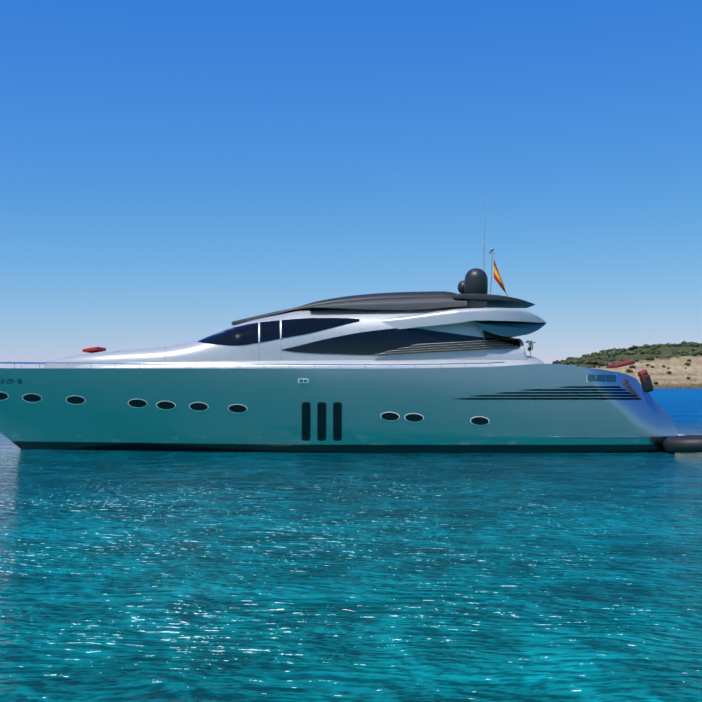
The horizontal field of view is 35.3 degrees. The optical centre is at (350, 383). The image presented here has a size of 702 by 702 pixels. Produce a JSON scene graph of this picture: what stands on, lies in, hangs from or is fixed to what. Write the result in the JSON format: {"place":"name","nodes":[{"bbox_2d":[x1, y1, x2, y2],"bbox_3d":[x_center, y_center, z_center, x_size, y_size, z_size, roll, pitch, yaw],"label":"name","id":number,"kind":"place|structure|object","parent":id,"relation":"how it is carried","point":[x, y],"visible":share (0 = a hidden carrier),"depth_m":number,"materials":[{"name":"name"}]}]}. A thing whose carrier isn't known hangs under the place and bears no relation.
{"place":"outdoors","nodes":[
{"label":"outdoors","id":0,"kind":"place"},
{"bbox_2d":[0,373,640,440],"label":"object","id":1,"kind":"object","parent":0,"point":[306,413],"visible":0.92,"depth_m":39.97,"materials":[{"name":"black glass"}]},
{"bbox_2d":[0,389,701,701],"bbox_3d":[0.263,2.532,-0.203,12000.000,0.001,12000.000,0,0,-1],"label":"sea","id":2,"kind":"structure","parent":0,"point":[162,576],"depth_m":14.54,"materials":[{"name":"teal liquid"}]},
{"bbox_2d":[0,364,677,452],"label":"hull","id":3,"kind":"object","parent":2,"relation":"in","point":[104,416],"visible":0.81,"depth_m":40.10,"materials":[{"name":"teal metal"}]},
{"bbox_2d":[0,362,503,368],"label":"hand rail","id":4,"kind":"object","parent":3,"relation":"on","point":[21,363],"visible":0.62,"depth_m":39.89,"materials":[{"name":"silver metal"}]},
{"bbox_2d":[46,307,527,367],"bbox_3d":[-2.666,-1.716,42.739,18.263,2.435,4.916,0,0,-1],"label":"cabin","id":5,"kind":"object","parent":3,"relation":"on","point":[271,350],"depth_m":40.44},
{"bbox_2d":[232,291,456,325],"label":"roof","id":6,"kind":"structure","parent":5,"relation":"on","point":[404,295],"depth_m":41.38,"materials":[{"name":"grey"}]},
{"bbox_2d":[452,293,535,307],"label":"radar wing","id":7,"kind":"structure","parent":6,"relation":"attached to","point":[496,301],"depth_m":41.20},
{"bbox_2d":[458,268,487,293],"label":"radar dome","id":8,"kind":"structure","parent":7,"relation":"on","point":[476,280],"depth_m":42.16,"materials":[{"name":"grey plastic"}]},
{"bbox_2d":[483,213,493,293],"bbox_3d":[5.380,-5.433,43.469,0.245,3.908,0.745,0,0,-29],"label":"antenna mast","id":9,"kind":"object","parent":7,"relation":"on","point":[491,249],"visible":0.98,"depth_m":43.21,"materials":[{"name":"grey metal"}]},
{"bbox_2d":[494,260,508,296],"bbox_3d":[5.892,-4.145,43.250,0.596,1.529,0.169,0,0,-1],"label":"ensign","id":10,"kind":"object","parent":9,"relation":"hanging from","point":[497,278],"visible":1,"depth_m":43.21,"materials":[{"name":"multicoloured"}]},
{"bbox_2d":[409,328,449,329],"bbox_3d":[3.669,-2.010,41.146,3.357,0.568,1.293,0,0,-43],"label":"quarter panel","id":11,"kind":"object","parent":5,"relation":"on","point":[429,328],"visible":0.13,"depth_m":40.47,"materials":[{"name":"white"}]},
{"bbox_2d":[374,340,518,354],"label":"louvers","id":12,"kind":"object","parent":5,"relation":"attached to","point":[445,347],"visible":0.98,"depth_m":40.32,"materials":[{"name":"grey metal"}]},
{"bbox_2d":[380,308,546,328],"bbox_3d":[4.104,-2.379,42.881,6.462,0.850,5.580,0,0,-1],"label":"roof overhang","id":13,"kind":"object","parent":5,"relation":"on","point":[451,316],"visible":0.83,"depth_m":40.26,"materials":[{"name":"silver metal"}]},
{"bbox_2d":[466,300,486,307],"bbox_3d":[4.651,-3.010,42.892,0.938,0.279,2.600,0,0,-1],"label":"wing foot","id":14,"kind":"object","parent":5,"relation":"on","point":[477,304],"visible":0.31,"depth_m":41.60},
{"bbox_2d":[473,321,545,337],"bbox_3d":[5.877,-2.013,42.916,2.818,0.603,5.480,0,0,-1],"label":"overhang underside","id":15,"kind":"object","parent":5,"relation":"on","point":[506,329],"visible":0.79,"depth_m":40.41,"materials":[{"name":"teal"}]},
{"bbox_2d":[74,356,543,368],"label":"deck","id":16,"kind":"structure","parent":3,"relation":"on","point":[532,360],"depth_m":40.22,"materials":[{"name":"silver metal"}]},
{"bbox_2d":[525,340,535,355],"bbox_3d":[6.822,-1.340,41.918,0.369,0.701,0.512,0,0,33],"label":"searchlight","id":17,"kind":"object","parent":16,"relation":"on","point":[530,345],"visible":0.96,"depth_m":41.92,"materials":[{"name":"silver metal"}]},
{"bbox_2d":[82,347,652,392],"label":"red cushions","id":18,"kind":"object","parent":3,"relation":"on","point":[645,381],"visible":1,"depth_m":41.75,"materials":[{"name":"red fabric"}]},
{"bbox_2d":[551,436,671,437],"bbox_3d":[9.796,1.955,40.287,5.038,0.101,0.603,0,0,-12],"label":"hull stripe","id":19,"kind":"object","parent":3,"relation":"on","point":[609,436],"visible":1,"depth_m":40.10,"materials":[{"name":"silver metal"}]},
{"bbox_2d":[569,346,701,388],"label":"headland","id":20,"kind":"structure","parent":2,"relation":"in","point":[677,377],"depth_m":563.36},
{"bbox_2d":[552,341,701,383],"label":"scrub","id":21,"kind":"object","parent":20,"relation":"on","point":[588,359],"visible":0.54,"depth_m":580.22,"materials":[{"name":"green plant"}]},
{"bbox_2d":[663,435,701,452],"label":"tender","id":22,"kind":"object","parent":2,"relation":"on","point":[685,444],"visible":1,"depth_m":39.43,"materials":[{"name":"black rubber"}]},
{"bbox_2d":[0,0,701,367],"label":"sky","id":23,"kind":"structure","parent":0,"point":[173,172],"materials":[{"name":"blue"}]},
{"bbox_2d":[309,298,466,310],"bbox_3d":[1.330,-2.979,42.826,5.857,0.520,4.100,0,0,-1],"label":"hardtop side","id":24,"kind":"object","parent":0,"point":[416,304],"depth_m":40.81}
]}

